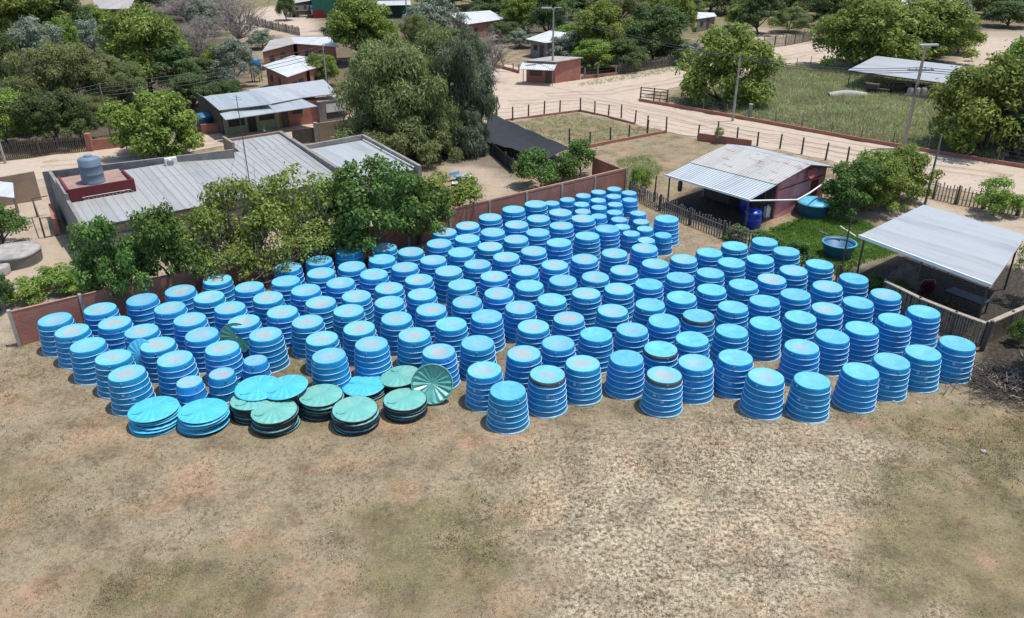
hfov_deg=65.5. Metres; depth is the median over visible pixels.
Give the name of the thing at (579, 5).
tree
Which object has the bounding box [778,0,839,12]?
tree
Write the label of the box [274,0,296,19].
tree
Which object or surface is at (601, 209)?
water tank
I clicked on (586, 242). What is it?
water tank
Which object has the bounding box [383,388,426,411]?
tank lid
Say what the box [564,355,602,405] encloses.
water tank
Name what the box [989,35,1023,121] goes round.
tree
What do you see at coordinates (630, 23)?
tree
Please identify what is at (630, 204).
water tank
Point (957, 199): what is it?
picket fence
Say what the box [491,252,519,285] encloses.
water tank
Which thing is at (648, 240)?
water tank
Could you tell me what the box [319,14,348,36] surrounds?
tree
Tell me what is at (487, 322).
water tank
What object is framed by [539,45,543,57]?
door
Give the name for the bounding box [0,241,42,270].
stone cistern
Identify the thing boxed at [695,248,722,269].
water tank
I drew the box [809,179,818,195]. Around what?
door
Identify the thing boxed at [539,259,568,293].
water tank
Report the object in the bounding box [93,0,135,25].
brick house
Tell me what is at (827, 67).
power line
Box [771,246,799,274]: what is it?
water tank
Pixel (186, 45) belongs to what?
tree
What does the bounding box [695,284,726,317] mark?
water tank
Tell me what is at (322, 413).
tank lid
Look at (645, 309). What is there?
water tank
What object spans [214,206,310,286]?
tree
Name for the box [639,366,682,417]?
water tank
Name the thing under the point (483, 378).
water tank
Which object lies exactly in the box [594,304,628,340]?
water tank
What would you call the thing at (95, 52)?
tree
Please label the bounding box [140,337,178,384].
water tank
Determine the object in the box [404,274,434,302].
water tank
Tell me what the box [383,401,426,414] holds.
tank lid
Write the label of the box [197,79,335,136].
green house
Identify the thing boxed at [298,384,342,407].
tank lid
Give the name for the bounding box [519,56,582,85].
brick kiosk
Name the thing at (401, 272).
water tank
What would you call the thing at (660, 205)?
picket fence
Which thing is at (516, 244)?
water tank
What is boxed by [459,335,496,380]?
water tank
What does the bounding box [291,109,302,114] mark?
window
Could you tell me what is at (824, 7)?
tree
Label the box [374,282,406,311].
water tank
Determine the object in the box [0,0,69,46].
tree
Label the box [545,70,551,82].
door
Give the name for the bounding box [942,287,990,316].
work bench
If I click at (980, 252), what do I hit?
metal canopy
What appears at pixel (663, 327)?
water tank
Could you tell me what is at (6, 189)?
lean to
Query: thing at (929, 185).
wooden pole
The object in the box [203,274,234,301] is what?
water tank
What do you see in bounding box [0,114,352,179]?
dirt street
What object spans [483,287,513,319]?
water tank
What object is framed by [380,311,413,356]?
water tank
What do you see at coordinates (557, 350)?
water tank
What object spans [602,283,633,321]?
water tank
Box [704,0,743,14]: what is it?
tree
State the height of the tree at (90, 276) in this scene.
7.874 m
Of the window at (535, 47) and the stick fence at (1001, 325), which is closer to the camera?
the stick fence at (1001, 325)
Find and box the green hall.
[311,0,410,17]
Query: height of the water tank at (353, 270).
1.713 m
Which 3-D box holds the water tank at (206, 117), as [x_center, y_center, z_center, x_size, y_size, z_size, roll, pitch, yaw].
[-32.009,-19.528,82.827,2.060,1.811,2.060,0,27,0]
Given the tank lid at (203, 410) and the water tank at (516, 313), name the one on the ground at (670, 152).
the water tank at (516, 313)
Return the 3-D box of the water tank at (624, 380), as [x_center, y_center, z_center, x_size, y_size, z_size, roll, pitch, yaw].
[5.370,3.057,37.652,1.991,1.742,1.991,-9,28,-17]
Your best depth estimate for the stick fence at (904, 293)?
42.57 m
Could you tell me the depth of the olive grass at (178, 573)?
28.82 m
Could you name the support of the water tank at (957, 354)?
on the ground at (670, 152)
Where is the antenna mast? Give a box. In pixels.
[229,96,274,181]
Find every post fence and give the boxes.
[496,97,864,162]
[568,120,665,147]
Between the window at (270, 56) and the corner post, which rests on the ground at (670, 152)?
the corner post
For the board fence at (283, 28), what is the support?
on the ground at (670, 152)
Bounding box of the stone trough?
[0,261,10,275]
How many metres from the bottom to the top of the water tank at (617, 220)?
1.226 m
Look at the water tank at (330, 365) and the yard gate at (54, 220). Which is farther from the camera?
the yard gate at (54, 220)
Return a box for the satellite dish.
[807,168,815,179]
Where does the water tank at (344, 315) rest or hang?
on the ground at (670, 152)
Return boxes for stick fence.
[883,279,986,346]
[979,306,1023,345]
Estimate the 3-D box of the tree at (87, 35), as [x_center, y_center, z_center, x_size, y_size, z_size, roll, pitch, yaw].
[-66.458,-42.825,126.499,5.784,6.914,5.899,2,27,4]
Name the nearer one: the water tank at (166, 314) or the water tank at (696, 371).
the water tank at (696, 371)
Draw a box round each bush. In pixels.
[420,171,487,208]
[722,223,748,239]
[747,228,785,245]
[783,240,811,263]
[866,274,888,291]
[890,277,917,299]
[972,175,1023,214]
[1007,317,1023,344]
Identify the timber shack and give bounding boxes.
[696,12,716,31]
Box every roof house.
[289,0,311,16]
[526,30,575,57]
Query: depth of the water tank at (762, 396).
35.62 m
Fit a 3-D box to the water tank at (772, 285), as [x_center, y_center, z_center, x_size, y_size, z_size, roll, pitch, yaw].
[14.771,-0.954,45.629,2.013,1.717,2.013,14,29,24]
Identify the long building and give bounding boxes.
[42,131,421,262]
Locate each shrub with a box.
[4,274,54,305]
[30,261,73,290]
[52,266,83,294]
[510,146,564,186]
[555,150,581,181]
[565,137,596,175]
[628,165,652,192]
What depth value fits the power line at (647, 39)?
91.49 m
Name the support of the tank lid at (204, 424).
on the tank lid at (220, 421)
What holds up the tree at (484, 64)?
on the ground at (670, 152)
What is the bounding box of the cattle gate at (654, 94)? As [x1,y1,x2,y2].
[640,87,668,102]
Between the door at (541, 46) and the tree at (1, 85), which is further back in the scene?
the door at (541, 46)
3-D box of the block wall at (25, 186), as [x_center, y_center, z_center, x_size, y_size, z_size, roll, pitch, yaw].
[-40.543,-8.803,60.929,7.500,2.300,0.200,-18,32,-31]
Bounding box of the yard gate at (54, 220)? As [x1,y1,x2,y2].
[31,195,60,237]
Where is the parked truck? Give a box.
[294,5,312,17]
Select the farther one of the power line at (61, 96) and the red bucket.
the power line at (61, 96)
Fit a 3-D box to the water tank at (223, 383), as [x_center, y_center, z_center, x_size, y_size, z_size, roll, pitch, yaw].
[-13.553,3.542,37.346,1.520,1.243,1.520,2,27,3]
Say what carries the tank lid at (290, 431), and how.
on the ground at (670, 152)
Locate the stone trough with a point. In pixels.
(5, 269)
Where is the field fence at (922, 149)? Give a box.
[639,90,1023,167]
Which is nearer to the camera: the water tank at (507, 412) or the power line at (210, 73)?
the water tank at (507, 412)
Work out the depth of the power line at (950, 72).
72.33 m
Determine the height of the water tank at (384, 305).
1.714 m
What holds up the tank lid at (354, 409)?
on the tank lid at (336, 421)
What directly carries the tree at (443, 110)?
on the ground at (670, 152)
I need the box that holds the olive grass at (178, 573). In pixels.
[0,323,1023,617]
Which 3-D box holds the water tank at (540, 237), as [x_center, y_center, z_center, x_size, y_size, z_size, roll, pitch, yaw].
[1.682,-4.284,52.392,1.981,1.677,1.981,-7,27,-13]
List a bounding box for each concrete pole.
[0,143,6,163]
[322,45,328,95]
[731,53,741,120]
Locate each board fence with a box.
[0,134,86,160]
[247,16,299,35]
[617,55,690,73]
[764,30,811,46]
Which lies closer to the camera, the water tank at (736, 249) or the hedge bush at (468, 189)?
the water tank at (736, 249)
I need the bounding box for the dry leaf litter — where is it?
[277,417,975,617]
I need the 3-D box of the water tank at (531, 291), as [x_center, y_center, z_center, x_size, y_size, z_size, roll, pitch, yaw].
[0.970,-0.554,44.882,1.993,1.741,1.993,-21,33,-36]
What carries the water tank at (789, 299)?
on the ground at (670, 152)
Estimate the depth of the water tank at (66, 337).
39.71 m
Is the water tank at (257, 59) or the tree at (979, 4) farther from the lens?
the tree at (979, 4)
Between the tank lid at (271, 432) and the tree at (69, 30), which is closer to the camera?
the tank lid at (271, 432)
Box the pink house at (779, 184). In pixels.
[664,144,832,227]
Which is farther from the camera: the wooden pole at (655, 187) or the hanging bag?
the wooden pole at (655, 187)
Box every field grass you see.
[674,62,1006,160]
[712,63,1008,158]
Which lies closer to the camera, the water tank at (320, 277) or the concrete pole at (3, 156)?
the water tank at (320, 277)
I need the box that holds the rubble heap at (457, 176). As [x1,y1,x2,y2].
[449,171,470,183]
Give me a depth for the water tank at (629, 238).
52.81 m
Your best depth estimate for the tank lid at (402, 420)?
35.54 m
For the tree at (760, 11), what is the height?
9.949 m
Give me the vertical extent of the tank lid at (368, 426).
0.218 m
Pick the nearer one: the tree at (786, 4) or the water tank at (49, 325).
the water tank at (49, 325)
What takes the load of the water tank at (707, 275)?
on the ground at (670, 152)
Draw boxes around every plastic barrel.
[739,199,750,211]
[743,207,762,228]
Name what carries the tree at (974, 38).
on the ground at (670, 152)
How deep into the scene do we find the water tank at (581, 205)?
58.23 m
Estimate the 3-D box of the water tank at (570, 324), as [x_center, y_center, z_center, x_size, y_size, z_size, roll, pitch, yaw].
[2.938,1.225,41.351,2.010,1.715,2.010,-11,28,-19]
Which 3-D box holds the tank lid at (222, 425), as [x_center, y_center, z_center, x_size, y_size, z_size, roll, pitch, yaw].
[-13.736,4.949,35.470,2.236,0.170,2.270,-9,28,-21]
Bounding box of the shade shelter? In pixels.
[486,114,568,170]
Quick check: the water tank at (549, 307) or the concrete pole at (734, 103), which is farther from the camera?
the concrete pole at (734, 103)
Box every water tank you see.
[37,312,75,356]
[54,323,93,368]
[69,337,109,384]
[83,302,119,336]
[94,349,135,398]
[98,316,132,349]
[107,364,155,416]
[124,324,161,349]
[126,293,159,325]
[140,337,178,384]
[154,301,187,339]
[156,350,199,398]
[164,284,196,312]
[173,312,208,349]
[176,375,208,406]
[185,327,219,373]
[193,290,225,327]
[195,112,212,131]
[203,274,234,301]
[204,340,243,384]
[208,367,238,402]
[214,301,247,331]
[228,314,262,358]
[234,281,264,313]
[242,355,271,379]
[248,327,290,373]
[249,57,262,81]
[252,291,285,326]
[266,305,298,348]
[271,275,300,304]
[274,262,305,284]
[290,284,321,315]
[291,314,325,359]
[305,255,334,281]
[305,296,336,331]
[305,331,340,375]
[306,267,335,295]
[311,348,351,388]
[326,277,356,306]
[333,304,365,347]
[335,247,364,277]
[337,261,365,289]
[341,290,373,323]
[342,321,376,366]
[354,336,392,376]
[359,268,389,306]
[368,254,395,281]
[370,243,397,262]
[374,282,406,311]
[374,296,405,336]
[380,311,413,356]
[391,262,418,287]
[396,327,431,368]
[397,247,424,267]
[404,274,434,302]
[406,288,437,326]
[415,303,447,343]
[419,255,446,281]
[421,343,460,389]
[426,239,451,260]
[431,228,457,247]
[434,265,463,304]
[434,317,467,362]
[446,279,476,316]
[447,247,474,272]
[451,295,482,335]
[454,234,479,258]
[455,221,479,237]
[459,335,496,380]
[463,259,491,295]
[465,361,502,412]
[469,309,505,352]
[476,242,502,266]
[478,213,502,231]
[478,271,508,303]
[480,228,505,245]
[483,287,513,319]
[486,381,529,434]
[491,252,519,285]
[501,206,525,229]
[503,235,528,258]
[503,301,536,343]
[504,220,528,235]
[504,345,541,392]
[509,265,539,294]
[514,280,543,307]
[515,319,550,350]
[520,246,547,275]
[524,200,547,219]
[525,228,549,248]
[526,214,549,230]
[527,365,567,417]
[535,293,566,334]
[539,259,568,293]
[540,335,575,370]
[545,238,572,269]
[546,201,559,212]
[547,275,576,310]
[548,209,571,223]
[548,221,573,252]
[551,311,584,355]
[559,197,574,211]
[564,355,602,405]
[569,254,598,287]
[569,287,600,327]
[570,214,595,237]
[572,202,589,215]
[572,231,600,262]
[574,209,590,215]
[575,193,590,203]
[576,327,612,373]
[580,271,609,304]
[589,198,605,210]
[590,190,605,198]
[591,205,606,214]
[591,213,606,225]
[594,224,619,255]
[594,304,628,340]
[599,248,627,275]
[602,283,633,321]
[603,350,643,399]
[605,194,621,206]
[606,187,621,194]
[606,210,622,224]
[607,202,623,214]
[609,265,637,289]
[610,217,627,224]
[613,322,648,354]
[614,224,629,242]
[620,230,639,254]
[621,190,636,199]
[622,197,637,217]
[628,211,646,229]
[628,243,657,278]
[631,219,649,230]
[632,298,665,326]
[634,278,663,305]
[636,226,653,237]
[637,237,654,245]
[639,258,668,286]
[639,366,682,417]
[642,341,677,381]
[646,313,679,344]
[653,215,678,245]
[653,232,672,255]
[663,272,694,303]
[665,291,696,321]
[669,254,697,278]
[674,331,709,358]
[676,354,713,404]
[680,309,714,350]
[694,267,724,294]
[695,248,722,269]
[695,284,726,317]
[709,324,748,366]
[713,349,753,399]
[714,301,748,331]
[716,257,744,289]
[720,241,747,261]
[726,279,758,305]
[738,368,784,420]
[745,254,773,282]
[747,295,779,323]
[747,316,781,361]
[748,237,777,256]
[756,273,785,298]
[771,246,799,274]
[777,339,819,384]
[778,265,807,290]
[778,288,810,322]
[780,310,816,350]
[783,371,830,423]
[797,196,832,218]
[804,259,833,292]
[809,280,842,308]
[809,302,842,332]
[813,329,849,376]
[830,362,878,413]
[837,273,868,299]
[840,296,873,331]
[843,321,878,364]
[868,288,901,324]
[870,352,909,402]
[875,313,911,355]
[902,344,941,393]
[905,305,940,347]
[934,335,975,384]
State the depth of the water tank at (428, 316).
41.54 m
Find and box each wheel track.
[40,127,312,167]
[508,97,1013,181]
[544,51,822,96]
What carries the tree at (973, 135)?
on the ground at (670, 152)
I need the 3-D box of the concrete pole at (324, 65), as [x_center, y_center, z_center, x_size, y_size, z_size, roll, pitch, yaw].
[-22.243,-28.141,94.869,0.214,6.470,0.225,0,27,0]
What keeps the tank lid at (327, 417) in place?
on the tank lid at (312, 420)
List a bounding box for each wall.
[0,171,41,205]
[6,157,627,345]
[83,133,127,150]
[200,123,218,133]
[317,119,352,141]
[697,133,751,145]
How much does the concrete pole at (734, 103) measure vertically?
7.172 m
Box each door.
[247,116,256,131]
[281,111,289,127]
[391,5,401,16]
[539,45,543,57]
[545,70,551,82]
[729,196,739,207]
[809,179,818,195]
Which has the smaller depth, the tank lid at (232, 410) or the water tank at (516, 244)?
the tank lid at (232, 410)
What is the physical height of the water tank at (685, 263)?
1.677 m
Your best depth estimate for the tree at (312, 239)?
48.12 m
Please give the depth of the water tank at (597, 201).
58.97 m
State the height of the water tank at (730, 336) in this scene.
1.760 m
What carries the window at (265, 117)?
in the green house at (278, 106)
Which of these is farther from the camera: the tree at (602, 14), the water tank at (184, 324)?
the tree at (602, 14)
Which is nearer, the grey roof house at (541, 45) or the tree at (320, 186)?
the tree at (320, 186)
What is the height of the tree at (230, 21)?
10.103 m
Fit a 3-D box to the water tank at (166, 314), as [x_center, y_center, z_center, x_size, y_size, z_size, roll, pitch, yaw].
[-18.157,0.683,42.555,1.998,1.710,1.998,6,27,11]
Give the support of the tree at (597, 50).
on the ground at (670, 152)
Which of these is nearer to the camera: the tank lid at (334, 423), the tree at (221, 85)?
the tank lid at (334, 423)
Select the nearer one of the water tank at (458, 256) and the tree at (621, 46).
the water tank at (458, 256)
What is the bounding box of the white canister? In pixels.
[763,205,770,217]
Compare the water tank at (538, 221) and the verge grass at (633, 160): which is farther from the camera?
the verge grass at (633, 160)
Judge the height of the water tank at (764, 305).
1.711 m
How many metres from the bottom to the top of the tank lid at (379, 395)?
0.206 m
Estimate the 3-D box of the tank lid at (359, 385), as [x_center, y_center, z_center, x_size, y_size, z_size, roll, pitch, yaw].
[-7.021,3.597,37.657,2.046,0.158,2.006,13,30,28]
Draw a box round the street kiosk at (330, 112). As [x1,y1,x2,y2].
[315,95,345,122]
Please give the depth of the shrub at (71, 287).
46.93 m
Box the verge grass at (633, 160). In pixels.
[515,65,687,190]
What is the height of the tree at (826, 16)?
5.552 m
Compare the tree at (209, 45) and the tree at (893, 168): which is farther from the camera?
the tree at (209, 45)
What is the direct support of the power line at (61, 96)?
attached to the wooden pole at (103, 104)
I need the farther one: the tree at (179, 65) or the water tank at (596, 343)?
the tree at (179, 65)
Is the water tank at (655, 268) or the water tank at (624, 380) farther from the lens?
the water tank at (655, 268)
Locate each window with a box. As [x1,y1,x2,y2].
[228,118,245,127]
[258,113,275,120]
[269,55,274,61]
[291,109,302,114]
[533,44,537,50]
[752,192,765,203]
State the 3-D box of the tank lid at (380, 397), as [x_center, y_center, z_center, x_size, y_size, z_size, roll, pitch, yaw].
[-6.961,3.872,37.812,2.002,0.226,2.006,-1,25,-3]
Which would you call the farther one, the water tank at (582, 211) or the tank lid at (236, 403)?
the water tank at (582, 211)
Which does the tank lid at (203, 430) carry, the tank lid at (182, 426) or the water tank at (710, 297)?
the tank lid at (182, 426)
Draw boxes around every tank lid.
[127,339,149,364]
[127,396,178,423]
[129,421,176,433]
[130,404,179,424]
[130,424,176,436]
[131,417,177,430]
[132,405,181,427]
[177,398,227,423]
[177,414,229,435]
[177,415,230,436]
[177,420,214,430]
[178,408,228,426]
[178,421,223,432]
[187,406,229,428]
[219,323,248,353]
[229,395,268,412]
[230,407,249,415]
[230,410,250,418]
[230,412,250,421]
[232,417,249,424]
[234,375,276,400]
[234,410,250,414]
[250,399,297,425]
[250,420,296,434]
[251,415,297,430]
[251,420,292,429]
[255,405,298,426]
[259,416,300,436]
[261,415,298,434]
[266,374,307,400]
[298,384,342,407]
[299,397,344,414]
[299,402,330,412]
[299,406,330,417]
[299,410,331,421]
[300,392,344,411]
[304,415,330,418]
[331,411,371,424]
[332,396,377,423]
[332,420,360,428]
[333,423,378,435]
[335,419,379,433]
[336,408,379,427]
[338,414,379,430]
[342,375,383,396]
[343,387,384,397]
[345,388,385,398]
[373,388,386,400]
[380,365,417,388]
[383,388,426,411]
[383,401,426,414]
[384,406,426,418]
[384,408,427,423]
[384,409,426,421]
[386,402,426,415]
[411,364,452,404]
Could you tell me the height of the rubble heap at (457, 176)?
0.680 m
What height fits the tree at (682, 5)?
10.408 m
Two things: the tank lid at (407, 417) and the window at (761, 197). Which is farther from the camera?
the window at (761, 197)
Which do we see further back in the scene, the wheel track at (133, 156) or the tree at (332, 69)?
the tree at (332, 69)
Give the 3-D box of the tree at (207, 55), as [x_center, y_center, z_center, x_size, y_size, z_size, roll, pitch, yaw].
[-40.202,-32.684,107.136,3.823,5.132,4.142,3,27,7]
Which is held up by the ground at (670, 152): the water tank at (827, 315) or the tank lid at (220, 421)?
the water tank at (827, 315)
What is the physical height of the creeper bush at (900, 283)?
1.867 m
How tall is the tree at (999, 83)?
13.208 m
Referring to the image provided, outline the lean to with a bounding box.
[0,181,20,218]
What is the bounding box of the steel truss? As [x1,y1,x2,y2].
[82,189,133,200]
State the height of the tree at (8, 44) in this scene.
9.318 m
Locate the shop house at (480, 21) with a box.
[451,10,503,37]
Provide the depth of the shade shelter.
75.73 m
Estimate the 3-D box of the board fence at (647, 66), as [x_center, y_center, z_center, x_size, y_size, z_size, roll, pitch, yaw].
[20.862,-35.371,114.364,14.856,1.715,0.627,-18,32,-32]
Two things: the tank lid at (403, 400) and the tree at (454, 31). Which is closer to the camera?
the tank lid at (403, 400)
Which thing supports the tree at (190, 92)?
on the ground at (670, 152)
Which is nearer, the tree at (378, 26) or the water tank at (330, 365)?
the water tank at (330, 365)
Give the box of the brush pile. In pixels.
[939,350,1023,416]
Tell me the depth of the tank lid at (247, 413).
35.16 m
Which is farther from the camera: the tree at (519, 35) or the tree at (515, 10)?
the tree at (515, 10)
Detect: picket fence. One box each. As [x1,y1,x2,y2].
[629,180,750,247]
[752,233,862,280]
[931,180,1023,216]
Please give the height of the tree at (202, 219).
7.041 m
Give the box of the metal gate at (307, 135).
[292,122,318,142]
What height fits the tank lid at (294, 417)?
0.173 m
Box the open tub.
[822,236,856,259]
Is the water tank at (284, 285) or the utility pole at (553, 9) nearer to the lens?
the water tank at (284, 285)
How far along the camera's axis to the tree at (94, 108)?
85.86 m
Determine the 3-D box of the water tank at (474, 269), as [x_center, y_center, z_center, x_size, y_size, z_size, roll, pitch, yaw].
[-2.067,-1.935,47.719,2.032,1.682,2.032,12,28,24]
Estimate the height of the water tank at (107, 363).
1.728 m
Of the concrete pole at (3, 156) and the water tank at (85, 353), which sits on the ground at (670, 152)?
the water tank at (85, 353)
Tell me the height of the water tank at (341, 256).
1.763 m
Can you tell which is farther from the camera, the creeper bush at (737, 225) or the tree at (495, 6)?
the tree at (495, 6)
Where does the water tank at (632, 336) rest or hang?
on the ground at (670, 152)
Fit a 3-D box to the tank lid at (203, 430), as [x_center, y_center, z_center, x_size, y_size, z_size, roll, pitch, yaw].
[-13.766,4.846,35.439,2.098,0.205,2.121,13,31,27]
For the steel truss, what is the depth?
54.20 m
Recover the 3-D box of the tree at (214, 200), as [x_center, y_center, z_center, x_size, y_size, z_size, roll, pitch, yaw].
[-16.814,-4.166,48.556,5.270,8.793,5.377,-4,27,-8]
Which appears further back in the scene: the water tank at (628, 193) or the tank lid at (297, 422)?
the water tank at (628, 193)
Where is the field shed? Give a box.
[847,56,961,93]
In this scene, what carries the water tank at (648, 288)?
on the ground at (670, 152)
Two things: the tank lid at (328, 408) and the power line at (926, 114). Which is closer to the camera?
the tank lid at (328, 408)
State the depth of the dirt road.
89.40 m
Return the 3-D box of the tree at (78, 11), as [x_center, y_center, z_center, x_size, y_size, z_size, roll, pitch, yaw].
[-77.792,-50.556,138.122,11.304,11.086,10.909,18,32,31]
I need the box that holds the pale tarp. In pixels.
[827,90,867,95]
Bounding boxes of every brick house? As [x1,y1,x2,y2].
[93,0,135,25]
[262,37,336,69]
[263,55,327,86]
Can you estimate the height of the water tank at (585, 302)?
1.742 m
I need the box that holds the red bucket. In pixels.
[920,279,936,293]
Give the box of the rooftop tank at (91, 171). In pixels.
[77,154,105,184]
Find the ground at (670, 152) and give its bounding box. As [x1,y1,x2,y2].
[0,0,1023,617]
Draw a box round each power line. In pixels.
[0,84,99,118]
[102,46,322,95]
[554,13,738,57]
[741,55,919,72]
[917,92,940,134]
[923,67,1013,76]
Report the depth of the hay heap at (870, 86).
98.60 m
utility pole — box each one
[542,7,561,60]
[902,44,938,146]
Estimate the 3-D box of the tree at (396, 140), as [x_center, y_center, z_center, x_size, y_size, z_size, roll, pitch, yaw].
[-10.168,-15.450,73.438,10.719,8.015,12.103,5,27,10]
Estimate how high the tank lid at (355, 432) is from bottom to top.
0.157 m
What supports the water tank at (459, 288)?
on the ground at (670, 152)
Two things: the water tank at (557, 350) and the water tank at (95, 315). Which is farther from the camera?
the water tank at (95, 315)
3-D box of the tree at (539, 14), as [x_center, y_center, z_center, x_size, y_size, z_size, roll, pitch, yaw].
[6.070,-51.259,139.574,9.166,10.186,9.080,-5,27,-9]
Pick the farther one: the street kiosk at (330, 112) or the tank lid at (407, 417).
the street kiosk at (330, 112)
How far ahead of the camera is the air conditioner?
59.83 m
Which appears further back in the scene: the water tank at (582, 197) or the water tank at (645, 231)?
the water tank at (582, 197)
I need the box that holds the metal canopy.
[856,205,1023,335]
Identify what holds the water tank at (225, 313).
on the ground at (670, 152)
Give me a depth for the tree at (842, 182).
57.72 m
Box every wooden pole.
[98,83,111,136]
[654,176,656,201]
[924,134,942,203]
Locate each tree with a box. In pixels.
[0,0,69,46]
[0,31,20,87]
[0,38,120,107]
[0,74,54,92]
[0,87,36,146]
[0,202,32,243]
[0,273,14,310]
[6,13,63,71]
[9,88,93,146]
[37,0,97,28]
[44,16,82,44]
[51,94,99,141]
[65,213,153,300]
[70,3,107,26]
[73,19,109,50]
[82,54,148,104]
[83,92,123,117]
[93,2,182,93]
[94,46,138,63]
[96,89,205,158]
[126,198,218,282]
[135,0,161,7]
[148,43,205,90]
[151,0,192,7]
[151,0,194,19]
[153,33,194,58]
[164,72,216,108]
[167,203,268,280]
[178,9,224,57]
[183,0,224,34]
[194,0,273,43]
[194,57,220,79]
[195,171,276,271]
[198,48,224,80]
[203,43,233,59]
[205,0,255,12]
[208,36,260,80]
[211,79,242,94]
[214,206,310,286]
[234,161,337,251]
[244,28,275,48]
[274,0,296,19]
[279,213,344,263]
[299,172,375,252]
[305,52,342,79]
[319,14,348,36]
[322,149,423,255]
[326,0,391,55]
[328,29,460,155]
[343,101,451,164]
[358,12,400,52]
[385,173,455,244]
[398,12,430,48]
[401,0,471,30]
[401,18,479,109]
[407,92,472,162]
[427,28,461,47]
[429,22,500,159]
[436,0,482,3]
[449,99,490,155]
[467,0,506,17]
[472,26,522,76]
[474,38,492,74]
[487,21,518,41]
[500,0,544,29]
[504,29,532,47]
[522,0,571,31]
[547,30,591,56]
[554,22,600,38]
[564,0,623,14]
[568,0,631,57]
[571,38,617,70]
[583,0,649,20]
[605,37,650,70]
[616,2,689,62]
[624,17,645,43]
[643,0,657,10]
[651,0,697,39]
[653,38,693,62]
[669,20,788,109]
[672,41,707,62]
[687,0,710,16]
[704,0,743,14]
[723,4,753,25]
[735,0,786,33]
[772,5,812,32]
[773,0,799,13]
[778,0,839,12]
[802,0,936,68]
[809,0,848,23]
[815,14,853,37]
[820,155,885,217]
[845,147,914,213]
[873,141,944,208]
[881,260,925,289]
[899,0,985,60]
[920,49,1023,155]
[935,114,984,153]
[946,14,988,52]
[947,0,976,11]
[968,0,1023,14]
[969,7,982,30]
[979,0,1023,26]
[986,93,1023,155]
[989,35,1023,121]
[1013,241,1023,271]
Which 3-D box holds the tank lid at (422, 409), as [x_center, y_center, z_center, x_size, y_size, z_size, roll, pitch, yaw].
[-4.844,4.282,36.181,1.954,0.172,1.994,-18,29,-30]
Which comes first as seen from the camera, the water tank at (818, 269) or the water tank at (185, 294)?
the water tank at (185, 294)
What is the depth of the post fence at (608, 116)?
86.22 m
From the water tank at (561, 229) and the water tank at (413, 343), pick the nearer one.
the water tank at (413, 343)
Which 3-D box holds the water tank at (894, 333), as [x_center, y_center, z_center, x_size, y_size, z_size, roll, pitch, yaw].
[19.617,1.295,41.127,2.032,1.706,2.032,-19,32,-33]
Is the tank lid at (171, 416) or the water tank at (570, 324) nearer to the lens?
the tank lid at (171, 416)
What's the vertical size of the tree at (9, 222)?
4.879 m
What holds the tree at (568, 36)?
on the ground at (670, 152)
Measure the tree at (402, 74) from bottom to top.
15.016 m
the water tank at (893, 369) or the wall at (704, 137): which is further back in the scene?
the wall at (704, 137)
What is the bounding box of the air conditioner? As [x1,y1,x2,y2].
[164,156,177,165]
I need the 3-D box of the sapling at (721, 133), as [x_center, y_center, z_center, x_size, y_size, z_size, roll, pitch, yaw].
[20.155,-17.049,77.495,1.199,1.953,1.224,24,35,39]
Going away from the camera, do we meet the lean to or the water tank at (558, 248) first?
the water tank at (558, 248)
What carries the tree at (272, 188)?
on the ground at (670, 152)
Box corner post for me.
[979,320,994,350]
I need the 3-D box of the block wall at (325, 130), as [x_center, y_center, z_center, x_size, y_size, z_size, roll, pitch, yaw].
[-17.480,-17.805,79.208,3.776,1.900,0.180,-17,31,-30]
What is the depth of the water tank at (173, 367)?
37.19 m
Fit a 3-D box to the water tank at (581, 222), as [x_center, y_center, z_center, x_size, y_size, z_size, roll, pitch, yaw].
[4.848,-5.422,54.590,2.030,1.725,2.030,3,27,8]
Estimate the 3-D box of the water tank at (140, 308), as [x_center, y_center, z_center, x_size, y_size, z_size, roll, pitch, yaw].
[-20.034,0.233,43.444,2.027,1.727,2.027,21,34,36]
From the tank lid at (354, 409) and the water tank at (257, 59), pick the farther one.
the water tank at (257, 59)
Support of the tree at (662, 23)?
on the ground at (670, 152)
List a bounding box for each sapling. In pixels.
[714,126,724,143]
[841,217,856,267]
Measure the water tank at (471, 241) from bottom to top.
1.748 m
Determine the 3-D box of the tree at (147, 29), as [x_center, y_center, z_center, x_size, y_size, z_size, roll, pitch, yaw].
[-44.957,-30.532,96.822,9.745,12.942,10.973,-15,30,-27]
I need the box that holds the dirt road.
[484,43,1023,194]
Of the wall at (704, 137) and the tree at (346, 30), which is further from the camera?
the tree at (346, 30)
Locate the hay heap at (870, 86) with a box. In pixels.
[863,81,924,93]
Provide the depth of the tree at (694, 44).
115.59 m
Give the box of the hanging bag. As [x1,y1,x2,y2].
[678,181,682,191]
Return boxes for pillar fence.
[492,59,518,72]
[581,65,617,78]
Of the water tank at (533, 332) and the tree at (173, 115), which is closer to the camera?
the water tank at (533, 332)
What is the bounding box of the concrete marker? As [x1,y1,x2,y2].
[748,104,753,116]
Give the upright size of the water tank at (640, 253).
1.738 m
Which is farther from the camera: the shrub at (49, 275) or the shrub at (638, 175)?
the shrub at (638, 175)
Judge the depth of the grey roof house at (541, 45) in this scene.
123.01 m
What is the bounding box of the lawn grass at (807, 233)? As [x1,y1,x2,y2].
[768,216,899,273]

